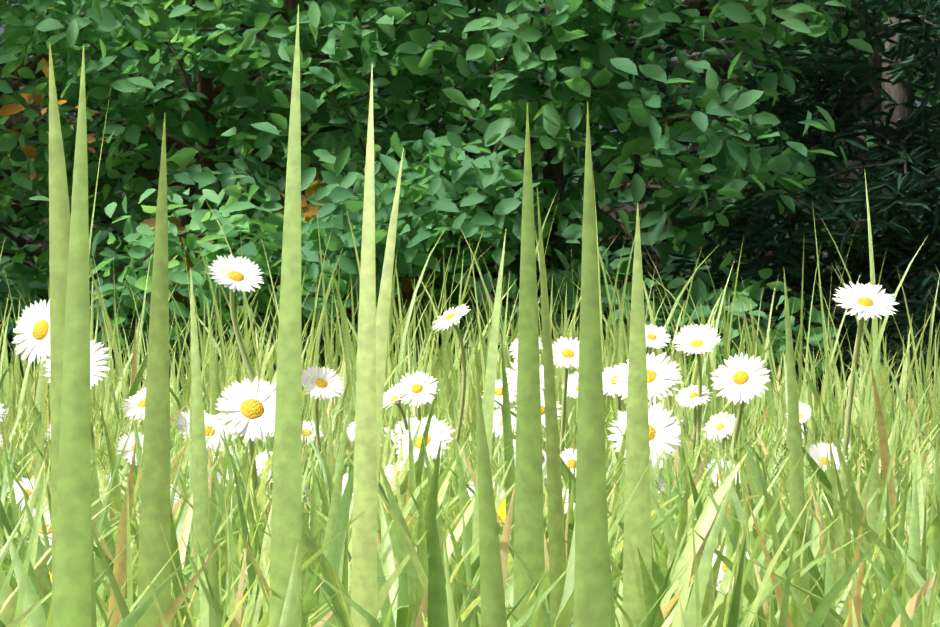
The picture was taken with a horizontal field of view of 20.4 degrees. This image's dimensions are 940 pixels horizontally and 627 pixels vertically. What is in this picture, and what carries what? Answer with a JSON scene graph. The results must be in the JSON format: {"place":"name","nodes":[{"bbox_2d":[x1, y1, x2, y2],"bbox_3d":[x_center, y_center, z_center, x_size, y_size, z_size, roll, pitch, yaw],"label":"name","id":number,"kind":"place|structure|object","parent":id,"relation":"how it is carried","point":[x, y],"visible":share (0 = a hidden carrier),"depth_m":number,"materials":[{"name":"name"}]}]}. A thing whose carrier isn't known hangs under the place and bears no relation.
{"place":"outdoors","nodes":[
{"label":"outdoors","id":0,"kind":"place"},
{"bbox_2d":[0,300,939,476],"bbox_3d":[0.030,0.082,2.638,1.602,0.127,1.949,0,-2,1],"label":"grass","id":1,"kind":"structure","parent":0,"point":[39,392],"depth_m":1.96,"materials":[{"name":"green plant"}]},
{"bbox_2d":[0,2,939,397],"label":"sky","id":2,"kind":"structure","parent":0,"point":[1,28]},
{"label":"ground","id":3,"kind":"structure","parent":0,"visible":0},
{"bbox_2d":[0,404,6,420],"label":"daisy","id":4,"kind":"object","parent":3,"relation":"on","point":[1,410],"visible":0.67,"depth_m":0.75,"materials":[{"name":"white plant"}]},
{"bbox_2d":[8,477,33,538],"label":"daisy","id":5,"kind":"object","parent":3,"relation":"on","point":[26,484],"visible":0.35,"depth_m":0.65,"materials":[{"name":"white plant"}]},
{"bbox_2d":[20,504,51,544],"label":"daisy","id":6,"kind":"object","parent":3,"relation":"on","point":[46,516],"visible":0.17,"depth_m":0.51,"materials":[{"name":"white plant"}]},
{"bbox_2d":[12,299,94,462],"bbox_3d":[-0.125,0.040,0.882,0.054,0.090,0.056,0,-2,1],"label":"daisy","id":7,"kind":"object","parent":3,"relation":"on","point":[33,327],"visible":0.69,"depth_m":0.86,"materials":[{"name":"white plant"}]},
{"bbox_2d":[0,53,153,404],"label":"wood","id":8,"kind":"object","parent":3,"relation":"on","point":[16,225],"visible":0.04,"depth_m":11.05,"materials":[{"name":"grey plant"}]},
{"bbox_2d":[43,340,111,388],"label":"daisy","id":9,"kind":"object","parent":3,"relation":"on","point":[98,361],"visible":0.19,"depth_m":0.71,"materials":[{"name":"white plant"}]},
{"bbox_2d":[116,432,143,487],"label":"daisy","id":10,"kind":"object","parent":3,"relation":"on","point":[129,447],"visible":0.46,"depth_m":0.69,"materials":[{"name":"white plant"}]},
{"bbox_2d":[120,387,145,419],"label":"daisy","id":11,"kind":"object","parent":3,"relation":"on","point":[136,404],"visible":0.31,"depth_m":0.87,"materials":[{"name":"white plant"}]},
{"bbox_2d":[0,0,276,403],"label":"shrub","id":12,"kind":"object","parent":3,"relation":"on","point":[32,281],"visible":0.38,"depth_m":5.67,"materials":[{"name":"green plant"}]},
{"bbox_2d":[0,2,317,360],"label":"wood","id":13,"kind":"object","parent":3,"relation":"on","point":[40,73],"depth_m":11.16,"materials":[{"name":"brown plant"}]},
{"bbox_2d":[0,11,327,347],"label":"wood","id":14,"kind":"object","parent":3,"relation":"on","point":[98,207],"depth_m":14.95,"materials":[{"name":"grey plant"}]},
{"bbox_2d":[171,484,180,504],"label":"daisy","id":15,"kind":"object","parent":3,"relation":"on","point":[177,489],"visible":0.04,"depth_m":0.63,"materials":[{"name":"white plant"}]},
{"bbox_2d":[174,408,212,437],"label":"daisy","id":16,"kind":"object","parent":3,"relation":"on","point":[181,422],"visible":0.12,"depth_m":0.88,"materials":[{"name":"white plant"}]},
{"bbox_2d":[141,217,253,338],"bbox_3d":[-0.576,0.037,5.654,0.269,0.489,0.277,1,-2,-26],"label":"shrub","id":17,"kind":"object","parent":3,"relation":"on","point":[151,222],"visible":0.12,"depth_m":5.63,"materials":[{"name":"green plant"}]},
{"bbox_2d":[185,413,228,563],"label":"daisy","id":18,"kind":"object","parent":3,"relation":"on","point":[210,420],"visible":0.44,"depth_m":0.73,"materials":[{"name":"white plant"}]},
{"bbox_2d":[211,444,235,461],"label":"daisy","id":19,"kind":"object","parent":3,"relation":"on","point":[221,450],"visible":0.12,"depth_m":0.95,"materials":[{"name":"white plant"}]},
{"bbox_2d":[217,469,235,488],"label":"daisy","id":20,"kind":"object","parent":3,"relation":"on","point":[220,476],"visible":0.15,"depth_m":0.69,"materials":[{"name":"white plant"}]},
{"bbox_2d":[0,0,455,372],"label":"shrub","id":21,"kind":"object","parent":3,"relation":"on","point":[34,214],"visible":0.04,"depth_m":8.22,"materials":[{"name":"green plant"}]},
{"bbox_2d":[215,376,275,491],"bbox_3d":[-0.052,0.046,0.659,0.046,0.061,0.047,1,-2,-20],"label":"daisy","id":22,"kind":"object","parent":3,"relation":"on","point":[249,405],"visible":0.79,"depth_m":0.64,"materials":[{"name":"white plant"}]},
{"bbox_2d":[189,488,311,559],"bbox_3d":[-0.042,0.060,0.658,0.043,0.034,0.045,1,-2,-37],"label":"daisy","id":23,"kind":"object","parent":3,"relation":"on","point":[305,491],"visible":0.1,"depth_m":0.65,"materials":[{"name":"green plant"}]},
{"bbox_2d":[207,254,307,517],"bbox_3d":[-0.059,0.032,0.885,0.057,0.104,0.050,0,-2,1],"label":"daisy","id":24,"kind":"object","parent":3,"relation":"on","point":[233,273],"visible":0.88,"depth_m":0.87,"materials":[{"name":"white plant"}]},
{"bbox_2d":[256,449,272,507],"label":"daisy","id":25,"kind":"object","parent":3,"relation":"on","point":[259,460],"visible":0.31,"depth_m":0.67,"materials":[{"name":"white plant"}]},
{"bbox_2d":[265,430,273,449],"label":"daisy","id":26,"kind":"object","parent":3,"relation":"on","point":[269,432],"visible":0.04,"depth_m":1.09,"materials":[{"name":"white plant"}]},
{"bbox_2d":[0,0,582,394],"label":"shrub","id":27,"kind":"object","parent":3,"relation":"on","point":[368,34],"visible":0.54,"depth_m":5.50,"materials":[{"name":"green plant"}]},
{"bbox_2d":[302,421,322,441],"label":"daisy","id":28,"kind":"object","parent":3,"relation":"on","point":[307,427],"visible":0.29,"depth_m":1.19,"materials":[{"name":"white plant"}]},
{"bbox_2d":[302,365,343,471],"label":"daisy","id":29,"kind":"object","parent":3,"relation":"on","point":[324,383],"visible":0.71,"depth_m":0.88,"materials":[{"name":"white plant"}]},
{"bbox_2d":[275,172,418,324],"bbox_3d":[-0.254,-0.013,5.525,0.337,0.580,0.378,0,-2,1],"label":"shrub","id":30,"kind":"object","parent":3,"relation":"on","point":[407,285],"visible":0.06,"depth_m":5.50,"materials":[{"name":"brown plant"}]},
{"bbox_2d":[341,472,352,496],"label":"daisy","id":31,"kind":"object","parent":3,"relation":"on","point":[344,482],"visible":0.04,"depth_m":0.64,"materials":[{"name":"white plant"}]},
{"bbox_2d":[347,422,354,442],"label":"daisy","id":32,"kind":"object","parent":3,"relation":"on","point":[351,431],"visible":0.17,"depth_m":1.24,"materials":[{"name":"white plant"}]},
{"bbox_2d":[3,5,720,367],"bbox_3d":[-1.327,-4.679,15.038,9.102,10.628,8.680,0,-2,1],"label":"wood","id":33,"kind":"object","parent":3,"relation":"on","point":[593,141],"depth_m":15.16,"materials":[{"name":"brown plant"}]},
{"bbox_2d":[0,0,750,390],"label":"shrub","id":34,"kind":"object","parent":3,"relation":"on","point":[184,156],"visible":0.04,"depth_m":7.37,"materials":[{"name":"green plant"}]},
{"bbox_2d":[381,427,399,447],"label":"daisy","id":35,"kind":"object","parent":3,"relation":"on","point":[392,436],"visible":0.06,"depth_m":1.11,"materials":[{"name":"white plant"}]},
{"bbox_2d":[385,462,402,566],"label":"daisy","id":36,"kind":"object","parent":3,"relation":"on","point":[391,473],"visible":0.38,"depth_m":0.67,"materials":[{"name":"white plant"}]},
{"bbox_2d":[383,383,407,430],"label":"daisy","id":37,"kind":"object","parent":3,"relation":"on","point":[387,396],"visible":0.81,"depth_m":0.89,"materials":[{"name":"white plant"}]},
{"bbox_2d":[395,416,416,440],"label":"daisy","id":38,"kind":"object","parent":3,"relation":"on","point":[412,421],"visible":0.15,"depth_m":1.14,"materials":[{"name":"white plant"}]},
{"bbox_2d":[395,371,438,420],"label":"daisy","id":39,"kind":"object","parent":3,"relation":"on","point":[418,389],"visible":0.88,"depth_m":0.87,"materials":[{"name":"white plant"}]},
{"bbox_2d":[395,415,455,471],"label":"daisy","id":40,"kind":"object","parent":3,"relation":"on","point":[437,432],"visible":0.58,"depth_m":0.69,"materials":[{"name":"white plant"}]},
{"bbox_2d":[433,304,470,450],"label":"daisy","id":41,"kind":"object","parent":3,"relation":"on","point":[450,317],"visible":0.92,"depth_m":0.95,"materials":[{"name":"white plant"}]},
{"bbox_2d":[0,0,939,366],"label":"shrub","id":42,"kind":"object","parent":3,"relation":"on","point":[630,186],"visible":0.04,"depth_m":7.03,"materials":[{"name":"green plant"}]},
{"bbox_2d":[0,151,939,438],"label":"meadow grass","id":43,"kind":"structure","parent":3,"relation":"on","point":[618,337],"depth_m":2.71,"materials":[{"name":"green plant"}]},
{"bbox_2d":[0,336,939,626],"bbox_3d":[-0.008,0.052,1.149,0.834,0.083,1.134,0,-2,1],"label":"grass","id":44,"kind":"structure","parent":3,"relation":"on","point":[18,455],"depth_m":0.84,"materials":[{"name":"green plant"}]},
{"bbox_2d":[672,324,720,477],"bbox_3d":[0.077,0.044,0.893,0.039,0.081,0.044,-2,-3,39],"label":"daisy","id":45,"kind":"object","parent":44,"relation":"on","point":[692,339],"visible":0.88,"depth_m":0.88,"materials":[{"name":"white plant"}]},
{"bbox_2d":[0,0,939,378],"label":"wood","id":46,"kind":"object","parent":3,"relation":"on","point":[646,194],"visible":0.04,"depth_m":8.54,"materials":[{"name":"plant"}]},
{"bbox_2d":[17,3,939,286],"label":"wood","id":47,"kind":"object","parent":3,"relation":"on","point":[573,151],"depth_m":15.89,"materials":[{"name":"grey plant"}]},
{"bbox_2d":[25,373,936,487],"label":"thin grass","id":48,"kind":"structure","parent":3,"relation":"on","point":[783,441],"depth_m":0.88,"materials":[{"name":"green plant"}]},
{"bbox_2d":[467,481,504,499],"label":"daisy","id":49,"kind":"object","parent":3,"relation":"on","point":[470,493],"visible":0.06,"depth_m":0.65,"materials":[{"name":"white plant"}]},
{"bbox_2d":[34,0,939,407],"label":"bush","id":50,"kind":"object","parent":3,"relation":"on","point":[724,60],"visible":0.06,"depth_m":6.91,"materials":[{"name":"green plant"}]},
{"bbox_2d":[49,4,926,626],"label":"grass blades","id":51,"kind":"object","parent":3,"relation":"on","point":[71,510],"depth_m":0.26,"materials":[{"name":"green plant"}]},
{"bbox_2d":[481,379,516,492],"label":"daisy","id":52,"kind":"object","parent":3,"relation":"on","point":[498,392],"visible":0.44,"depth_m":0.79,"materials":[{"name":"white plant"}]},
{"bbox_2d":[89,0,910,400],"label":"shrub","id":53,"kind":"object","parent":3,"relation":"on","point":[531,42],"visible":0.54,"depth_m":5.28,"materials":[{"name":"green plant"}]},
{"bbox_2d":[496,494,505,522],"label":"flower","id":54,"kind":"object","parent":3,"relation":"on","point":[502,515],"visible":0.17,"depth_m":0.59,"materials":[{"name":"yellow plant"}]},
{"bbox_2d":[493,408,515,437],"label":"daisy","id":55,"kind":"object","parent":3,"relation":"on","point":[498,424],"visible":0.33,"depth_m":1.14,"materials":[{"name":"white plant"}]},
{"bbox_2d":[501,360,543,394],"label":"daisy","id":56,"kind":"object","parent":3,"relation":"on","point":[512,380],"visible":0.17,"depth_m":0.72,"materials":[{"name":"white plant"}]},
{"bbox_2d":[509,339,542,360],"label":"daisy","id":57,"kind":"object","parent":3,"relation":"on","point":[514,347],"visible":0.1,"depth_m":1.04,"materials":[{"name":"white plant"}]},
{"bbox_2d":[513,438,546,483],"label":"daisy","id":58,"kind":"object","parent":3,"relation":"on","point":[543,458],"visible":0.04,"depth_m":0.68,"materials":[{"name":"white plant"}]},
{"bbox_2d":[514,392,561,427],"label":"daisy","id":59,"kind":"object","parent":3,"relation":"on","point":[543,410],"visible":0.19,"depth_m":0.86,"materials":[{"name":"white plant"}]},
{"bbox_2d":[552,336,578,486],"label":"daisy","id":60,"kind":"object","parent":3,"relation":"on","point":[566,353],"visible":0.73,"depth_m":0.73,"materials":[{"name":"white plant"}]},
{"bbox_2d":[560,448,576,521],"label":"daisy","id":61,"kind":"object","parent":3,"relation":"on","point":[566,456],"visible":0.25,"depth_m":0.71,"materials":[{"name":"white plant"}]},
{"bbox_2d":[562,488,574,513],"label":"daisy","id":62,"kind":"object","parent":3,"relation":"on","point":[566,506],"visible":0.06,"depth_m":0.63,"materials":[{"name":"white plant"}]},
{"bbox_2d":[561,371,578,398],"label":"daisy","id":63,"kind":"object","parent":3,"relation":"on","point":[572,387],"visible":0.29,"depth_m":0.88,"materials":[{"name":"white plant"}]},
{"bbox_2d":[602,363,626,458],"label":"daisy","id":64,"kind":"object","parent":3,"relation":"on","point":[608,376],"visible":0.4,"depth_m":0.87,"materials":[{"name":"white plant"}]},
{"bbox_2d":[310,0,939,389],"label":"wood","id":65,"kind":"object","parent":3,"relation":"on","point":[694,249],"depth_m":11.73,"materials":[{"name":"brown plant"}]},
{"bbox_2d":[607,399,682,466],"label":"daisy","id":66,"kind":"object","parent":3,"relation":"on","point":[662,430],"visible":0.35,"depth_m":0.63,"materials":[{"name":"white plant"}]},
{"bbox_2d":[612,352,682,407],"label":"daisy","id":67,"kind":"object","parent":3,"relation":"on","point":[656,371],"visible":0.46,"depth_m":0.69,"materials":[{"name":"white plant"}]},
{"bbox_2d":[645,323,671,355],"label":"daisy","id":68,"kind":"object","parent":3,"relation":"on","point":[656,337],"visible":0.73,"depth_m":0.99,"materials":[{"name":"white plant"}]},
{"bbox_2d":[658,475,665,495],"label":"daisy","id":69,"kind":"object","parent":3,"relation":"on","point":[660,483],"visible":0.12,"depth_m":0.63,"materials":[{"name":"white plant"}]},
{"bbox_2d":[406,54,930,298],"bbox_3d":[3.311,-3.823,9.845,7.717,8.713,7.533,-2,-3,40],"label":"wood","id":70,"kind":"object","parent":3,"relation":"on","point":[706,238],"depth_m":10.28,"materials":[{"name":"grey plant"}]},
{"bbox_2d":[676,384,712,458],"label":"daisy","id":71,"kind":"object","parent":3,"relation":"on","point":[688,396],"visible":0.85,"depth_m":0.89,"materials":[{"name":"white plant"}]},
{"bbox_2d":[702,412,735,449],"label":"daisy","id":72,"kind":"object","parent":3,"relation":"on","point":[721,422],"visible":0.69,"depth_m":0.93,"materials":[{"name":"white plant"}]},
{"bbox_2d":[704,458,739,486],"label":"daisy","id":73,"kind":"object","parent":3,"relation":"on","point":[715,472],"visible":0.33,"depth_m":0.66,"materials":[{"name":"white plant"}]},
{"bbox_2d":[707,546,748,594],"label":"daisy","id":74,"kind":"object","parent":3,"relation":"on","point":[723,568],"visible":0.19,"depth_m":0.43,"materials":[{"name":"white plant"}]},
{"bbox_2d":[710,352,770,457],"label":"daisy","id":75,"kind":"object","parent":3,"relation":"on","point":[741,377],"visible":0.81,"depth_m":0.85,"materials":[{"name":"white plant"}]},
{"bbox_2d":[554,0,939,406],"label":"yew","id":76,"kind":"object","parent":3,"relation":"on","point":[901,93],"visible":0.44,"depth_m":5.65,"materials":[{"name":"green plant"}]},
{"bbox_2d":[608,5,939,301],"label":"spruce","id":77,"kind":"object","parent":3,"relation":"on","point":[611,248],"depth_m":7.42,"materials":[{"name":"green plant"}]},
{"bbox_2d":[643,4,939,266],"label":"wood","id":78,"kind":"object","parent":3,"relation":"on","point":[919,99],"visible":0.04,"depth_m":13.83,"materials":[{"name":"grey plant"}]},
{"bbox_2d":[645,0,939,393],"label":"yew","id":79,"kind":"object","parent":3,"relation":"on","point":[878,200],"visible":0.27,"depth_m":5.73,"materials":[{"name":"green plant"}]},
{"bbox_2d":[785,403,811,459],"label":"daisy","id":80,"kind":"object","parent":3,"relation":"on","point":[804,412],"visible":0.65,"depth_m":0.99,"materials":[{"name":"white plant"}]},
{"bbox_2d":[808,441,847,543],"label":"daisy","id":81,"kind":"object","parent":3,"relation":"on","point":[818,454],"visible":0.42,"depth_m":0.71,"materials":[{"name":"white plant"}]},
{"bbox_2d":[832,281,899,461],"bbox_3d":[0.131,0.037,0.873,0.042,0.094,0.053,1,-2,-19],"label":"daisy","id":82,"kind":"object","parent":3,"relation":"on","point":[866,301],"visible":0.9,"depth_m":0.86,"materials":[{"name":"white plant"}]}
]}

